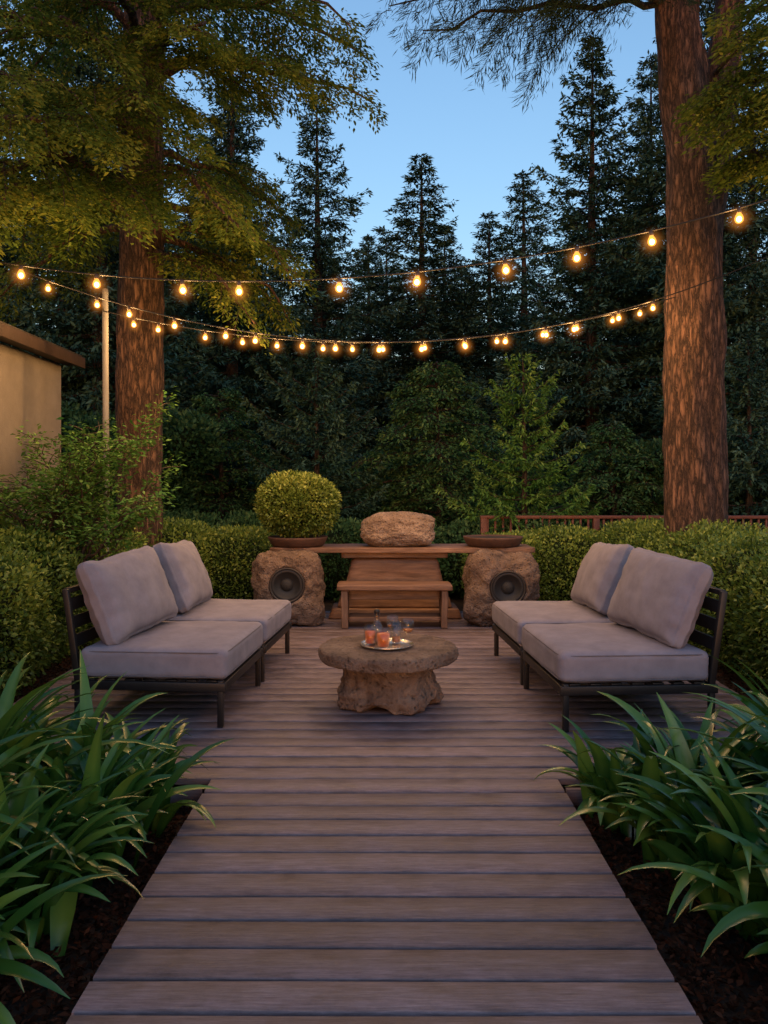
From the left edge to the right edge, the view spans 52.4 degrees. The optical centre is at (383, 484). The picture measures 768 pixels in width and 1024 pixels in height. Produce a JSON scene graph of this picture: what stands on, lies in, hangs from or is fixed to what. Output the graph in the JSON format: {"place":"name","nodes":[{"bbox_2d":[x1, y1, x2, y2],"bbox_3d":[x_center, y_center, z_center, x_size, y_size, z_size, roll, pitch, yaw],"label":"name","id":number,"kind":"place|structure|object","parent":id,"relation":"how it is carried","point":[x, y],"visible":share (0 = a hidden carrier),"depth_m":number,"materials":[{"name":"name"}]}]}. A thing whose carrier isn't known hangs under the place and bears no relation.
{"place":"outdoors","nodes":[
{"label":"outdoors","id":0,"kind":"place"},
{"bbox_2d":[0,321,84,525],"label":"house","id":1,"kind":"structure","parent":0,"point":[30,387],"depth_m":7.98,"materials":[{"name":"beige paint"}]},
{"bbox_2d":[0,589,767,1023],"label":"ground","id":2,"kind":"structure","parent":0,"point":[458,603],"depth_m":2.81,"materials":[{"name":"brown wood"}]},
{"bbox_2d":[0,243,22,345],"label":"fir tree","id":3,"kind":"object","parent":2,"relation":"on","point":[6,321],"visible":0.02,"depth_m":17.63,"materials":[{"name":"green plant"}]},
{"bbox_2d":[0,178,86,373],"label":"fir tree","id":4,"kind":"object","parent":2,"relation":"on","point":[9,274],"visible":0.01,"depth_m":23.21,"materials":[{"name":"green plant"}]},
{"bbox_2d":[0,730,113,991],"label":"strap leaf plant","id":5,"kind":"object","parent":2,"relation":"on","point":[5,951],"visible":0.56,"depth_m":2.77,"materials":[{"name":"green plant"}]},
{"bbox_2d":[0,665,122,735],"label":"strap leaf plant","id":6,"kind":"object","parent":2,"relation":"on","point":[48,699],"visible":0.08,"depth_m":3.97,"materials":[{"name":"green plant"}]},
{"bbox_2d":[0,763,127,1023],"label":"strap leaf plant","id":7,"kind":"object","parent":2,"relation":"on","point":[19,950],"visible":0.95,"depth_m":2.39,"materials":[{"name":"green plant"}]},
{"bbox_2d":[0,744,152,956],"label":"strap leaf plant","id":8,"kind":"object","parent":2,"relation":"on","point":[53,916],"visible":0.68,"depth_m":2.77,"materials":[{"name":"green plant"}]},
{"bbox_2d":[61,400,102,490],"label":"shrub","id":9,"kind":"object","parent":2,"relation":"on","point":[67,412],"visible":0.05,"depth_m":14.17,"materials":[{"name":"green plant"}]},
{"bbox_2d":[0,652,168,838],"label":"strap leaf plant","id":10,"kind":"object","parent":2,"relation":"on","point":[10,712],"visible":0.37,"depth_m":3.34,"materials":[{"name":"green plant"}]},
{"bbox_2d":[0,386,185,656],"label":"arching shrub","id":11,"kind":"object","parent":2,"relation":"on","point":[73,504],"visible":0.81,"depth_m":7.09,"materials":[{"name":"leaf"},{"name":"twig wood"}]},
{"bbox_2d":[101,288,108,554],"bbox_3d":[-2.868,-0.195,7.969,0.075,3.650,0.135,0,0,21],"label":"light post","id":12,"kind":"object","parent":2,"relation":"on","point":[105,358],"visible":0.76,"depth_m":7.97,"materials":[{"name":"grey wood"}]},
{"bbox_2d":[102,297,674,350],"bbox_3d":[0.120,-1.636,8.110,5.975,0.738,0.280,0,0,-4],"label":"string light","id":13,"kind":"object","parent":12,"relation":"hanging from","point":[352,349],"visible":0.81,"depth_m":8.05,"materials":[{"name":"yellow glass"}]},
{"bbox_2d":[5,650,207,788],"bbox_3d":[-1.485,1.244,3.657,1.211,0.777,1.010,0,0,0],"label":"strap leaf plant","id":14,"kind":"object","parent":2,"relation":"on","point":[85,702],"visible":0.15,"depth_m":3.84,"materials":[{"name":"green plant"}]},
{"bbox_2d":[0,0,218,513],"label":"fir tree","id":15,"kind":"object","parent":2,"relation":"on","point":[25,251],"visible":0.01,"depth_m":19.20,"materials":[{"name":"green plant"}]},
{"bbox_2d":[0,708,233,890],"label":"strap leaf plant","id":16,"kind":"object","parent":2,"relation":"on","point":[94,768],"visible":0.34,"depth_m":3.30,"materials":[{"name":"green plant"}]},
{"bbox_2d":[75,226,185,471],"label":"fir tree","id":17,"kind":"object","parent":2,"relation":"on","point":[171,350],"depth_m":33.55,"materials":[{"name":"green plant"}]},
{"bbox_2d":[0,0,261,482],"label":"fir tree","id":18,"kind":"object","parent":2,"relation":"on","point":[89,391],"visible":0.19,"depth_m":16.29,"materials":[{"name":"green plant"}]},
{"bbox_2d":[0,516,275,696],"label":"hedge","id":19,"kind":"object","parent":2,"relation":"on","point":[32,618],"visible":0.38,"depth_m":6.64,"materials":[{"name":"green plant"}]},
{"bbox_2d":[69,712,219,837],"bbox_3d":[-1.170,1.368,3.684,0.925,0.525,0.955,0,0,0],"label":"strap leaf plant","id":20,"kind":"object","parent":2,"relation":"on","point":[160,823],"visible":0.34,"depth_m":3.65,"materials":[{"name":"green plant"}]},
{"bbox_2d":[61,406,229,522],"bbox_3d":[-4.272,0.183,14.062,3.108,3.169,2.326,0,0,0],"label":"shrub","id":21,"kind":"object","parent":2,"relation":"on","point":[192,440],"visible":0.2,"depth_m":13.59,"materials":[{"name":"green plant"}]},
{"bbox_2d":[0,0,387,546],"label":"cedar tree","id":22,"kind":"object","parent":2,"relation":"on","point":[134,145],"visible":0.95,"depth_m":8.60,"materials":[{"name":"green plant"}]},
{"bbox_2d":[1,256,767,351],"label":"string light","id":23,"kind":"object","parent":22,"relation":"hanging from","point":[335,341],"visible":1,"depth_m":7.25,"materials":[{"name":"yellow metal"}]},
{"bbox_2d":[164,387,281,521],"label":"understory tree","id":24,"kind":"object","parent":2,"relation":"on","point":[218,485],"visible":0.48,"depth_m":15.31,"materials":[{"name":"green plant"}]},
{"bbox_2d":[163,154,285,446],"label":"fir tree","id":25,"kind":"object","parent":2,"relation":"on","point":[194,290],"depth_m":32.15,"materials":[{"name":"green plant"}]},
{"bbox_2d":[176,266,293,447],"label":"fir tree","id":26,"kind":"object","parent":2,"relation":"on","point":[244,372],"depth_m":30.23,"materials":[{"name":"green plant"}]},
{"bbox_2d":[222,509,251,524],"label":"shrub","id":27,"kind":"object","parent":2,"relation":"on","point":[234,513],"visible":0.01,"depth_m":12.32,"materials":[{"name":"green plant"}]},
{"bbox_2d":[166,88,308,525],"bbox_3d":[-4.815,-5.367,25.031,8.158,15.070,8.192,0,0,37],"label":"fir tree","id":28,"kind":"object","parent":2,"relation":"on","point":[224,368],"visible":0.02,"depth_m":24.73,"materials":[{"name":"green plant"}]},
{"bbox_2d":[164,22,346,516],"bbox_3d":[-3.682,-5.109,20.102,5.733,13.480,6.136,0,0,-14],"label":"fir tree","id":29,"kind":"object","parent":2,"relation":"on","point":[229,379],"visible":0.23,"depth_m":19.58,"materials":[{"name":"green plant"}]},
{"bbox_2d":[243,461,374,521],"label":"shrub","id":30,"kind":"object","parent":2,"relation":"on","point":[323,470],"visible":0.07,"depth_m":16.12,"materials":[{"name":"green plant"}]},
{"bbox_2d":[236,333,389,519],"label":"fir sapling","id":31,"kind":"object","parent":2,"relation":"on","point":[330,416],"visible":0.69,"depth_m":13.47,"materials":[{"name":"green plant"}]},
{"bbox_2d":[260,255,387,458],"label":"fir tree","id":32,"kind":"object","parent":2,"relation":"on","point":[337,360],"visible":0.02,"depth_m":30.45,"materials":[{"name":"green plant"}]},
{"bbox_2d":[290,237,380,404],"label":"fir tree","id":33,"kind":"object","parent":2,"relation":"on","point":[326,295],"visible":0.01,"depth_m":42.85,"materials":[{"name":"green plant"}]},
{"bbox_2d":[211,89,463,495],"bbox_3d":[-1.770,-4.547,22.139,8.282,13.303,8.317,0,0,0],"label":"fir tree","id":34,"kind":"object","parent":2,"relation":"on","point":[322,260],"visible":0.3,"depth_m":21.67,"materials":[{"name":"green plant"}]},
{"bbox_2d":[306,234,412,463],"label":"fir tree","id":35,"kind":"object","parent":2,"relation":"on","point":[371,239],"visible":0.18,"depth_m":30.73,"materials":[{"name":"green plant"}]},
{"bbox_2d":[343,235,416,419],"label":"fir tree","id":36,"kind":"object","parent":2,"relation":"on","point":[379,261],"visible":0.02,"depth_m":41.47,"materials":[{"name":"green plant"}]},
{"bbox_2d":[13,611,748,1023],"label":"wooden deck","id":37,"kind":"structure","parent":2,"relation":"on","point":[335,863],"depth_m":3.06,"materials":[{"name":"brown wood"}]},
{"bbox_2d":[62,546,262,727],"bbox_3d":[-1.459,0.975,5.363,1.054,1.051,1.047,0,0,4],"label":"modular lounge chair","id":38,"kind":"object","parent":37,"relation":"on","point":[127,599],"visible":0.98,"depth_m":4.97,"materials":[{"name":"fabric"}]},
{"bbox_2d":[143,540,291,681],"bbox_3d":[-1.377,0.974,6.482,1.058,1.052,1.049,0,0,4],"label":"modular lounge chair","id":39,"kind":"object","parent":37,"relation":"on","point":[186,574],"visible":0.63,"depth_m":6.19,"materials":[{"name":"fabric"}]},
{"bbox_2d":[251,549,325,626],"bbox_3d":[-1.032,1.100,8.479,0.808,0.801,0.720,0,0,-6],"label":"rock speaker","id":40,"kind":"object","parent":37,"relation":"on","point":[295,578],"visible":0.77,"depth_m":8.18,"materials":[{"name":"brown stone"}]},
{"bbox_2d":[318,632,458,714],"bbox_3d":[0.028,1.300,5.388,0.962,0.399,0.955,0,0,0],"label":"coffee table","id":41,"kind":"object","parent":37,"relation":"on","point":[403,682],"visible":0.92,"depth_m":5.11,"materials":[{"name":"stone"}]},
{"bbox_2d":[360,638,413,650],"bbox_3d":[0.020,1.091,5.340,0.372,0.019,0.372,0,0,0],"label":"serving tray","id":42,"kind":"object","parent":41,"relation":"on","point":[402,644],"visible":0.66,"depth_m":5.33,"materials":[{"name":"silver metal"}]},
{"bbox_2d":[365,630,375,643],"bbox_3d":[-0.095,1.031,5.370,0.088,0.130,0.088,0,0,0],"label":"drinking glass","id":43,"kind":"object","parent":42,"relation":"on","point":[369,636],"visible":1,"depth_m":5.34,"materials":[{"name":"orange"}]},
{"bbox_2d":[374,609,379,641],"bbox_3d":[-0.050,0.981,5.460,0.100,0.230,0.100,0,0,0],"label":"carafe","id":44,"kind":"object","parent":42,"relation":"on","point":[376,612],"visible":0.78,"depth_m":5.44,"materials":[{"name":"clear glass"}]},
{"bbox_2d":[377,632,389,646],"bbox_3d":[-0.005,1.036,5.260,0.102,0.120,0.102,0,0,0],"label":"drinking glass","id":45,"kind":"object","parent":42,"relation":"on","point":[383,638],"visible":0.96,"depth_m":5.23,"materials":[{"name":"orange"}]},
{"bbox_2d":[388,624,397,628],"bbox_3d":[0.060,1.006,5.480,0.088,0.180,0.088,0,0,0],"label":"stemmed glass","id":46,"kind":"object","parent":42,"relation":"on","point":[392,626],"visible":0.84,"depth_m":5.46,"materials":[{"name":"white"}]},
{"bbox_2d":[392,636,399,642],"bbox_3d":[0.085,1.021,5.410,0.076,0.150,0.076,0,0,0],"label":"drinking glass","id":47,"kind":"object","parent":42,"relation":"on","point":[395,639],"visible":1,"depth_m":5.39,"materials":[{"name":"white"}]},
{"bbox_2d":[403,628,412,632],"bbox_3d":[0.165,1.006,5.340,0.088,0.180,0.088,0,0,0],"label":"stemmed glass","id":48,"kind":"object","parent":42,"relation":"on","point":[407,630],"visible":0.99,"depth_m":5.32,"materials":[{"name":"white"}]},
{"bbox_2d":[337,581,452,628],"bbox_3d":[0.108,1.271,8.280,1.211,0.464,0.416,0,0,0],"label":"bench","id":49,"kind":"object","parent":37,"relation":"on","point":[386,590],"visible":1,"depth_m":8.16,"materials":[{"name":"brown wood"}]},
{"bbox_2d":[270,543,534,618],"bbox_3d":[0.202,1.096,8.950,2.952,0.811,0.640,0,0,0],"label":"console table","id":50,"kind":"object","parent":37,"relation":"on","point":[372,563],"visible":0.77,"depth_m":8.74,"materials":[{"name":"brown wood"}]},
{"bbox_2d":[268,535,327,547],"bbox_3d":[-0.980,0.639,8.880,0.680,0.110,0.680,0,0,0],"label":"planter bowl","id":51,"kind":"object","parent":50,"relation":"on","point":[293,542],"visible":0.84,"depth_m":8.62,"materials":[{"name":"ceramic"}]},
{"bbox_2d":[253,469,341,537],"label":"boxwood bush","id":52,"kind":"object","parent":51,"relation":"on","point":[303,504],"visible":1,"depth_m":8.61,"materials":[{"name":"green plant"}]},
{"bbox_2d":[360,511,434,546],"bbox_3d":[0.154,0.497,8.897,0.860,0.399,0.565,0,0,0],"label":"boulder","id":53,"kind":"object","parent":50,"relation":"on","point":[398,529],"visible":1,"depth_m":8.68,"materials":[{"name":"stone"}]},
{"bbox_2d":[463,534,522,547],"bbox_3d":[1.240,0.639,8.880,0.680,0.110,0.680,0,0,0],"label":"planter bowl","id":54,"kind":"object","parent":50,"relation":"on","point":[493,541],"visible":1,"depth_m":8.64,"materials":[{"name":"ceramic"}]},
{"bbox_2d":[462,549,539,626],"bbox_3d":[1.264,1.094,8.483,0.829,0.812,0.760,0,0,4],"label":"rock speaker","id":55,"kind":"object","parent":37,"relation":"on","point":[490,577],"visible":0.77,"depth_m":8.17,"materials":[{"name":"brown stone"}]},
{"bbox_2d":[492,542,643,684],"bbox_3d":[1.498,0.978,6.381,1.056,1.045,1.049,0,0,-3],"label":"modular lounge chair","id":56,"kind":"object","parent":37,"relation":"on","point":[599,574],"visible":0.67,"depth_m":6.12,"materials":[{"name":"fabric"}]},
{"bbox_2d":[521,547,727,731],"bbox_3d":[1.558,0.978,5.273,1.056,1.044,1.047,0,0,-3],"label":"modular lounge chair","id":57,"kind":"object","parent":37,"relation":"on","point":[658,601],"visible":1,"depth_m":4.88,"materials":[{"name":"fabric"}]},
{"bbox_2d":[364,291,429,437],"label":"fir tree","id":58,"kind":"object","parent":2,"relation":"on","point":[403,346],"visible":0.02,"depth_m":32.89,"materials":[{"name":"green plant"}]},
{"bbox_2d":[351,446,458,528],"bbox_3d":[0.327,0.461,17.775,3.311,2.669,2.773,0,0,0],"label":"shrub","id":59,"kind":"object","parent":2,"relation":"on","point":[375,470],"visible":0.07,"depth_m":17.17,"materials":[{"name":"green plant"}]},
{"bbox_2d":[163,507,663,601],"bbox_3d":[0.737,0.987,11.310,8.856,1.340,1.813,0,0,0],"label":"hedge","id":60,"kind":"object","parent":2,"relation":"on","point":[336,566],"visible":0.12,"depth_m":10.95,"materials":[{"name":"green plant"}]},
{"bbox_2d":[324,153,531,505],"bbox_3d":[1.009,-4.909,27.174,8.066,13.080,8.633,0,0,42],"label":"fir tree","id":61,"kind":"object","parent":2,"relation":"on","point":[422,326],"visible":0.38,"depth_m":26.43,"materials":[{"name":"green plant"}]},
{"bbox_2d":[341,357,542,528],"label":"understory tree","id":62,"kind":"object","parent":2,"relation":"on","point":[421,423],"visible":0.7,"depth_m":13.79,"materials":[{"name":"green plant"}]},
{"bbox_2d":[360,224,526,506],"bbox_3d":[2.386,-4.318,30.701,7.789,11.898,8.873,0,0,31],"label":"fir tree","id":63,"kind":"object","parent":2,"relation":"on","point":[451,262],"visible":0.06,"depth_m":30.52,"materials":[{"name":"green plant"}]},
{"bbox_2d":[449,263,503,394],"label":"fir tree","id":64,"kind":"object","parent":2,"relation":"on","point":[462,311],"depth_m":39.87,"materials":[{"name":"green plant"}]},
{"bbox_2d":[427,210,584,511],"bbox_3d":[3.915,-4.260,29.295,7.508,11.782,7.015,0,0,14],"label":"fir tree","id":65,"kind":"object","parent":2,"relation":"on","point":[496,270],"visible":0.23,"depth_m":28.66,"materials":[{"name":"green plant"}]},
{"bbox_2d":[454,453,576,520],"bbox_3d":[2.924,0.517,17.023,3.041,2.511,2.554,0,0,0],"label":"shrub","id":66,"kind":"object","parent":2,"relation":"on","point":[501,489],"visible":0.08,"depth_m":16.30,"materials":[{"name":"green plant"}]},
{"bbox_2d":[450,169,582,485],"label":"fir tree","id":67,"kind":"object","parent":2,"relation":"on","point":[526,274],"visible":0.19,"depth_m":42.96,"materials":[{"name":"green plant"}]},
{"bbox_2d":[434,353,601,532],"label":"fir sapling","id":68,"kind":"object","parent":2,"relation":"on","point":[524,499],"visible":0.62,"depth_m":11.71,"materials":[{"name":"green plant"}]},
{"bbox_2d":[495,323,553,490],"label":"fir tree","id":69,"kind":"object","parent":2,"relation":"on","point":[514,345],"visible":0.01,"depth_m":34.99,"materials":[{"name":"green plant"}]},
{"bbox_2d":[362,0,767,545],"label":"pine tree","id":70,"kind":"object","parent":2,"relation":"on","point":[703,94],"visible":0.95,"depth_m":8.26,"materials":[{"name":"brown plant"}]},
{"bbox_2d":[511,199,637,494],"bbox_3d":[8.336,-4.853,30.584,7.722,12.969,8.264,0,0,42],"label":"fir tree","id":71,"kind":"object","parent":2,"relation":"on","point":[571,298],"visible":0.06,"depth_m":30.46,"materials":[{"name":"green plant"}]},
{"bbox_2d":[537,420,663,528],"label":"understory tree","id":72,"kind":"object","parent":2,"relation":"on","point":[595,461],"visible":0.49,"depth_m":14.20,"materials":[{"name":"green plant"}]},
{"bbox_2d":[561,223,645,479],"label":"fir tree","id":73,"kind":"object","parent":2,"relation":"on","point":[601,277],"visible":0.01,"depth_m":40.22,"materials":[{"name":"green plant"}]},
{"bbox_2d":[462,29,746,502],"bbox_3d":[5.483,-4.966,19.997,7.590,13.195,6.663,0,0,31],"label":"fir tree","id":74,"kind":"object","parent":2,"relation":"on","point":[597,349],"visible":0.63,"depth_m":19.53,"materials":[{"name":"green plant"}]},
{"bbox_2d":[546,215,663,480],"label":"fir tree","id":75,"kind":"object","parent":2,"relation":"on","point":[564,474],"depth_m":31.54,"materials":[{"name":"green plant"}]},
{"bbox_2d":[459,515,767,691],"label":"hedge","id":76,"kind":"object","parent":2,"relation":"on","point":[733,557],"visible":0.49,"depth_m":7.14,"materials":[{"name":"green plant"}]},
{"bbox_2d":[564,437,663,525],"bbox_3d":[4.814,0.421,15.419,2.602,2.724,2.640,0,0,0],"label":"shrub","id":77,"kind":"object","parent":2,"relation":"on","point":[657,453],"visible":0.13,"depth_m":14.82,"materials":[{"name":"green plant"}]},
{"bbox_2d":[534,709,711,841],"bbox_3d":[1.167,1.380,3.679,0.851,0.480,0.846,0,0,0],"label":"strap leaf plant","id":78,"kind":"object","parent":2,"relation":"on","point":[599,772],"visible":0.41,"depth_m":3.65,"materials":[{"name":"green plant"}]},
{"bbox_2d":[480,515,767,534],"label":"deck railing","id":79,"kind":"object","parent":2,"relation":"on","point":[484,522],"visible":0.2,"depth_m":10.91,"materials":[{"name":"brown wood"}]},
{"bbox_2d":[538,50,767,491],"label":"fir tree","id":80,"kind":"object","parent":2,"relation":"on","point":[655,118],"visible":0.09,"depth_m":25.79,"materials":[{"name":"green plant"}]},
{"bbox_2d":[545,0,767,504],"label":"fir tree","id":81,"kind":"object","parent":2,"relation":"on","point":[734,303],"visible":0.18,"depth_m":18.47,"materials":[{"name":"green plant"}]},
{"bbox_2d":[559,692,767,906],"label":"strap leaf plant","id":82,"kind":"object","parent":2,"relation":"on","point":[645,824],"visible":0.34,"depth_m":3.25,"materials":[{"name":"green plant"}]},
{"bbox_2d":[577,691,767,788],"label":"strap leaf plant","id":83,"kind":"object","parent":2,"relation":"on","point":[646,740],"visible":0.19,"depth_m":3.76,"materials":[{"name":"green plant"}]},
{"bbox_2d":[613,735,767,942],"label":"strap leaf plant","id":84,"kind":"object","parent":2,"relation":"on","point":[716,850],"visible":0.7,"depth_m":2.84,"materials":[{"name":"green plant"}]},
{"bbox_2d":[618,793,767,958],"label":"strap leaf plant","id":85,"kind":"object","parent":2,"relation":"on","point":[756,912],"visible":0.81,"depth_m":2.54,"materials":[{"name":"green plant"}]},
{"bbox_2d":[634,658,767,859],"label":"strap leaf plant","id":86,"kind":"object","parent":2,"relation":"on","point":[758,757],"visible":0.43,"depth_m":3.46,"materials":[{"name":"green plant"}]},
{"bbox_2d":[647,23,767,511],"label":"fir tree","id":87,"kind":"object","parent":2,"relation":"on","point":[759,257],"visible":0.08,"depth_m":20.58,"materials":[{"name":"green plant"}]},
{"bbox_2d":[660,657,767,763],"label":"strap leaf plant","id":88,"kind":"object","parent":2,"relation":"on","point":[761,706],"visible":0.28,"depth_m":3.93,"materials":[{"name":"green plant"}]},
{"bbox_2d":[661,332,767,529],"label":"fir sapling","id":89,"kind":"object","parent":2,"relation":"on","point":[749,472],"visible":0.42,"depth_m":13.31,"materials":[{"name":"green plant"}]},
{"bbox_2d":[692,706,767,817],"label":"strap leaf plant","id":90,"kind":"object","parent":2,"relation":"on","point":[762,791],"visible":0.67,"depth_m":2.95,"materials":[{"name":"green plant"}]},
{"bbox_2d":[724,241,767,409],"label":"fir tree","id":91,"kind":"object","parent":2,"relation":"on","point":[728,344],"visible":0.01,"depth_m":30.54,"materials":[{"name":"green plant"}]},
{"bbox_2d":[728,427,767,529],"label":"shrub","id":92,"kind":"object","parent":2,"relation":"on","point":[741,499],"visible":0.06,"depth_m":14.34,"materials":[{"name":"green plant"}]},
{"bbox_2d":[728,191,767,395],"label":"fir tree","id":93,"kind":"object","parent":2,"relation":"on","point":[762,305],"depth_m":22.35,"materials":[{"name":"green plant"}]},
{"bbox_3d":[3.654,-0.420,5.750,0.104,4.100,0.100,0,0,0],"label":"light post","id":94,"kind":"object","parent":2,"relation":"on","visible":0},
{"bbox_2d":[0,199,767,294],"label":"string light","id":95,"kind":"object","parent":94,"relation":"hanging from","point":[651,242],"visible":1,"depth_m":6.16,"materials":[{"name":"yellow metal"}]},
{"bbox_2d":[0,0,767,485],"label":"sky","id":96,"kind":"structure","parent":0,"point":[475,139],"materials":[{"name":"blue"}]}
]}

